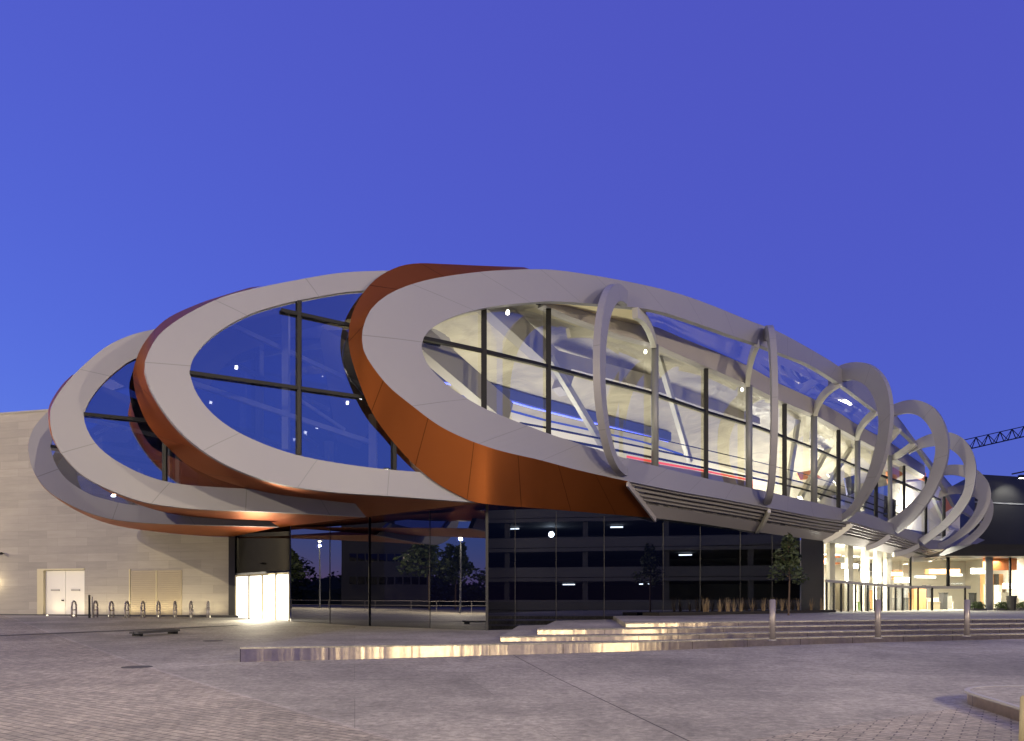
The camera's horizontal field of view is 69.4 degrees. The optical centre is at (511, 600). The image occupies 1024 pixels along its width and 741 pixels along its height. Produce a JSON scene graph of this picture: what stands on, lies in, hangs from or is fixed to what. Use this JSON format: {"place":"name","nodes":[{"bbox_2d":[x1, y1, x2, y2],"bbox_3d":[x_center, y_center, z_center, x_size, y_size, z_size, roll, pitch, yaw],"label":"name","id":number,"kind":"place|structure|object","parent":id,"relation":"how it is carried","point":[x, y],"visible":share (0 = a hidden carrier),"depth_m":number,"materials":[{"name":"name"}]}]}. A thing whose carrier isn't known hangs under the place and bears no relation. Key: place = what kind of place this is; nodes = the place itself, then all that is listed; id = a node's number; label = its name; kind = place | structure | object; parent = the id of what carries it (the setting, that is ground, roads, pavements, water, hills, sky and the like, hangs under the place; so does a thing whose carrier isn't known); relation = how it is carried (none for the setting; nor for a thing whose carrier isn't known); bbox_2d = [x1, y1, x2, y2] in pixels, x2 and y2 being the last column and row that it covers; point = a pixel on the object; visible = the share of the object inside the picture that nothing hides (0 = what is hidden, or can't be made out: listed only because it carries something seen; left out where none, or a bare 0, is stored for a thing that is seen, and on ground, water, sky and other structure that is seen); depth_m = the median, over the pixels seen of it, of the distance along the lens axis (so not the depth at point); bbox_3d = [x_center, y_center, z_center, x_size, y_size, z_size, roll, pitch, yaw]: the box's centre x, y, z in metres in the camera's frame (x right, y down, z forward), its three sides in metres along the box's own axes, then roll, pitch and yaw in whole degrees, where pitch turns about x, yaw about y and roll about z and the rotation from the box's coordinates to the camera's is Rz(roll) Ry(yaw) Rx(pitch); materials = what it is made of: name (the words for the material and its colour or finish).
{"place":"outdoors","nodes":[
{"label":"outdoors","id":0,"kind":"place"},
{"bbox_2d":[0,611,1023,740],"bbox_3d":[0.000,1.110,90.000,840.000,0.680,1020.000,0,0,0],"label":"plaza","id":1,"kind":"structure","parent":0,"point":[191,684],"depth_m":11.99,"materials":[{"name":"grey concrete"}]},
{"bbox_2d":[69,600,76,617],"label":"bicycle stand","id":2,"kind":"object","parent":1,"relation":"on","point":[72,609],"visible":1,"depth_m":40.37,"materials":[{"name":"metal"}]},
{"bbox_2d":[88,595,92,617],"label":"bollard","id":3,"kind":"object","parent":1,"relation":"on","point":[90,606],"visible":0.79,"depth_m":40.06,"materials":[{"name":"silver metal"}]},
{"bbox_2d":[93,600,97,617],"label":"bicycle stand","id":4,"kind":"object","parent":1,"relation":"on","point":[95,609],"visible":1,"depth_m":40.33,"materials":[{"name":"metal"}]},
{"bbox_2d":[107,601,113,618],"bbox_3d":[-21.503,0.457,39.731,0.198,0.944,1.038,0,0,-16],"label":"bicycle stand","id":5,"kind":"object","parent":1,"relation":"on","point":[110,610],"visible":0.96,"depth_m":39.53,"materials":[{"name":"metal"}]},
{"bbox_2d":[0,625,236,635],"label":"drain channel","id":6,"kind":"object","parent":1,"relation":"on","point":[117,630],"visible":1,"depth_m":29.50,"materials":[{"name":"metal"}]},
{"bbox_2d":[123,601,129,618],"bbox_3d":[-20.671,0.457,39.731,0.198,0.944,1.038,0,0,-16],"label":"bicycle stand","id":7,"kind":"object","parent":1,"relation":"on","point":[126,602],"visible":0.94,"depth_m":39.51,"materials":[{"name":"metal"}]},
{"bbox_2d":[121,665,152,667],"bbox_3d":[-8.123,1.437,16.030,0.632,0.026,0.632,0,0,0],"label":"manhole cover","id":8,"kind":"object","parent":1,"relation":"on","point":[143,666],"visible":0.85,"depth_m":16.09,"materials":[{"name":"metal"}]},
{"bbox_2d":[139,601,144,618],"bbox_3d":[-19.812,0.457,39.731,0.198,0.944,1.038,0,0,-16],"label":"bicycle stand","id":9,"kind":"object","parent":1,"relation":"on","point":[142,602],"visible":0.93,"depth_m":39.53,"materials":[{"name":"metal"}]},
{"bbox_2d":[0,409,290,617],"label":"stone building","id":10,"kind":"structure","parent":1,"relation":"on","point":[57,557],"depth_m":43.45,"materials":[{"name":"beige stone"}]},
{"bbox_2d":[46,571,65,613],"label":"door","id":11,"kind":"structure","parent":10,"relation":"in","point":[55,580],"depth_m":43.97,"materials":[{"name":"white paint"}]},
{"bbox_2d":[66,570,83,613],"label":"door","id":12,"kind":"structure","parent":10,"relation":"in","point":[74,578],"depth_m":43.64,"materials":[{"name":"white paint"}]},
{"bbox_2d":[129,629,179,635],"bbox_3d":[-13.024,1.153,27.023,0.450,0.201,1.817,0,0,24],"label":"bench","id":13,"kind":"object","parent":1,"relation":"on","point":[141,633],"visible":0.98,"depth_m":26.86,"materials":[{"name":"concrete"}]},
{"bbox_2d":[155,601,160,618],"bbox_3d":[-18.980,0.457,39.731,0.198,0.944,1.038,0,0,-16],"label":"bicycle stand","id":14,"kind":"object","parent":1,"relation":"on","point":[157,610],"visible":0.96,"depth_m":39.52,"materials":[{"name":"metal"}]},
{"bbox_2d":[172,601,176,618],"bbox_3d":[-18.094,0.457,39.731,0.198,0.944,1.038,0,0,-16],"label":"bicycle stand","id":15,"kind":"object","parent":1,"relation":"on","point":[174,609],"visible":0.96,"depth_m":39.46,"materials":[{"name":"metal"}]},
{"bbox_2d":[188,601,192,618],"bbox_3d":[-17.235,0.457,39.731,0.198,0.944,1.038,0,0,-16],"label":"bicycle stand","id":16,"kind":"object","parent":1,"relation":"on","point":[190,610],"visible":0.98,"depth_m":39.44,"materials":[{"name":"metal"}]},
{"bbox_2d":[205,601,209,618],"bbox_3d":[-16.322,0.457,39.731,0.198,0.944,1.038,0,0,-16],"label":"bicycle stand","id":17,"kind":"object","parent":1,"relation":"on","point":[207,610],"visible":0.97,"depth_m":39.44,"materials":[{"name":"metal"}]},
{"bbox_2d":[28,263,1023,629],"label":"building","id":18,"kind":"structure","parent":1,"relation":"on","point":[364,449],"depth_m":30.22,"materials":[{"name":"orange metal"}]},
{"bbox_2d":[235,574,247,617],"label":"lit door","id":19,"kind":"structure","parent":18,"relation":"in","point":[241,581],"depth_m":40.40,"materials":[{"name":"white glass"}]},
{"bbox_2d":[248,574,261,618],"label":"lit door","id":20,"kind":"structure","parent":18,"relation":"in","point":[254,580],"depth_m":39.24,"materials":[{"name":"white glass"}]},
{"bbox_2d":[262,573,274,619],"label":"lit door","id":21,"kind":"structure","parent":18,"relation":"in","point":[268,579],"depth_m":38.22,"materials":[{"name":"white glass"}]},
{"bbox_2d":[275,572,289,620],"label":"lit door","id":22,"kind":"structure","parent":18,"relation":"in","point":[282,582],"depth_m":37.18,"materials":[{"name":"white glass"}]},
{"bbox_2d":[768,599,776,640],"bbox_3d":[7.381,0.535,20.967,0.237,1.160,0.237,0,0,0],"label":"bollard","id":23,"kind":"object","parent":1,"relation":"on","point":[772,619],"visible":1,"depth_m":20.90,"materials":[{"name":"metal"}]},
{"bbox_2d":[874,599,881,638],"bbox_3d":[10.931,0.535,22.100,0.237,1.160,0.237,0,0,0],"label":"bollard","id":24,"kind":"object","parent":1,"relation":"on","point":[877,618],"visible":1,"depth_m":22.03,"materials":[{"name":"metal"}]},
{"bbox_2d":[963,600,969,635],"bbox_3d":[14.365,0.535,23.363,0.237,1.160,0.237,0,0,0],"label":"bollard","id":25,"kind":"object","parent":1,"relation":"on","point":[966,617],"visible":1,"depth_m":23.30,"materials":[{"name":"metal"}]},
{"bbox_2d":[964,685,1023,720],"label":"raised kerb bed","id":26,"kind":"object","parent":1,"relation":"on","point":[1003,700],"visible":0.96,"depth_m":9.94,"materials":[{"name":"grey concrete"}]},
{"bbox_2d":[0,0,1023,539],"label":"sky","id":27,"kind":"structure","parent":0,"point":[845,178],"materials":[{"name":"blue"}]},
{"bbox_2d":[240,626,1023,661],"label":"steps","id":28,"kind":"structure","parent":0,"point":[370,642],"depth_m":19.97,"materials":[{"name":"grey concrete"}]},
{"bbox_2d":[500,625,1023,641],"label":"step","id":29,"kind":"object","parent":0,"point":[524,633],"visible":0.3,"depth_m":22.27,"materials":[{"name":"grey concrete"}]},
{"bbox_2d":[537,619,1023,634],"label":"step","id":30,"kind":"object","parent":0,"point":[609,626],"visible":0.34,"depth_m":23.53,"materials":[{"name":"grey concrete"}]},
{"bbox_2d":[613,609,1023,626],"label":"step","id":31,"kind":"object","parent":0,"point":[905,617],"visible":0.38,"depth_m":27.91,"materials":[{"name":"grey concrete"}]},
{"bbox_2d":[643,610,835,615],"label":"planting soil","id":32,"kind":"structure","parent":31,"relation":"on","point":[718,613],"depth_m":36.19,"materials":[{"name":"brown soil"}]},
{"bbox_2d":[702,598,707,611],"bbox_3d":[9.142,0.160,35.089,0.349,0.740,0.300,0,0,0],"label":"grass tuft","id":33,"kind":"object","parent":32,"relation":"on","point":[704,607],"visible":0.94,"depth_m":35.08,"materials":[{"name":"beige plant"}]},
{"bbox_2d":[717,599,723,611],"bbox_3d":[10.091,0.156,35.906,0.358,0.747,0.395,0,0,-30],"label":"grass tuft","id":34,"kind":"object","parent":32,"relation":"on","point":[719,609],"visible":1,"depth_m":35.90,"materials":[{"name":"beige plant"}]},
{"bbox_2d":[724,597,730,611],"bbox_3d":[10.604,0.161,36.337,0.405,0.739,0.362,0,0,-35],"label":"grass tuft","id":35,"kind":"object","parent":32,"relation":"on","point":[726,607],"visible":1,"depth_m":36.30,"materials":[{"name":"beige plant"}]},
{"bbox_2d":[766,533,808,614],"bbox_3d":[12.669,-1.255,34.051,1.837,3.833,1.781,0,0,43],"label":"tree","id":36,"kind":"object","parent":31,"relation":"on","point":[789,546],"visible":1,"depth_m":33.88,"materials":[{"name":"green plant"}]},
{"bbox_2d":[970,601,986,610],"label":"hedge","id":37,"kind":"object","parent":31,"relation":"on","point":[979,606],"visible":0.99,"depth_m":51.10,"materials":[{"name":"green plant"}]},
{"bbox_2d":[993,601,1006,610],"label":"hedge","id":38,"kind":"object","parent":31,"relation":"on","point":[999,606],"visible":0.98,"depth_m":51.12,"materials":[{"name":"green plant"}]},
{"bbox_2d":[1006,596,1016,610],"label":"litter bin","id":39,"kind":"object","parent":31,"relation":"on","point":[1011,601],"visible":1,"depth_m":50.59,"materials":[{"name":"black plastic"}]},
{"bbox_2d":[1016,602,1023,610],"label":"hedge","id":40,"kind":"object","parent":31,"relation":"on","point":[1020,607],"visible":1,"depth_m":51.17,"materials":[{"name":"green plant"}]},
{"bbox_2d":[953,471,1023,544],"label":"dark building","id":41,"kind":"structure","parent":0,"point":[1006,525],"depth_m":67.02,"materials":[{"name":"metal"}]},
{"bbox_2d":[964,426,1023,448],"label":"tower crane","id":42,"kind":"object","parent":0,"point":[989,436],"visible":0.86,"depth_m":189.90,"materials":[{"name":"blue metal"}]},
{"bbox_2d":[1019,695,1023,740],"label":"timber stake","id":43,"kind":"object","parent":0,"point":[1021,724],"visible":1,"depth_m":6.88,"materials":[{"name":"brown wood"}]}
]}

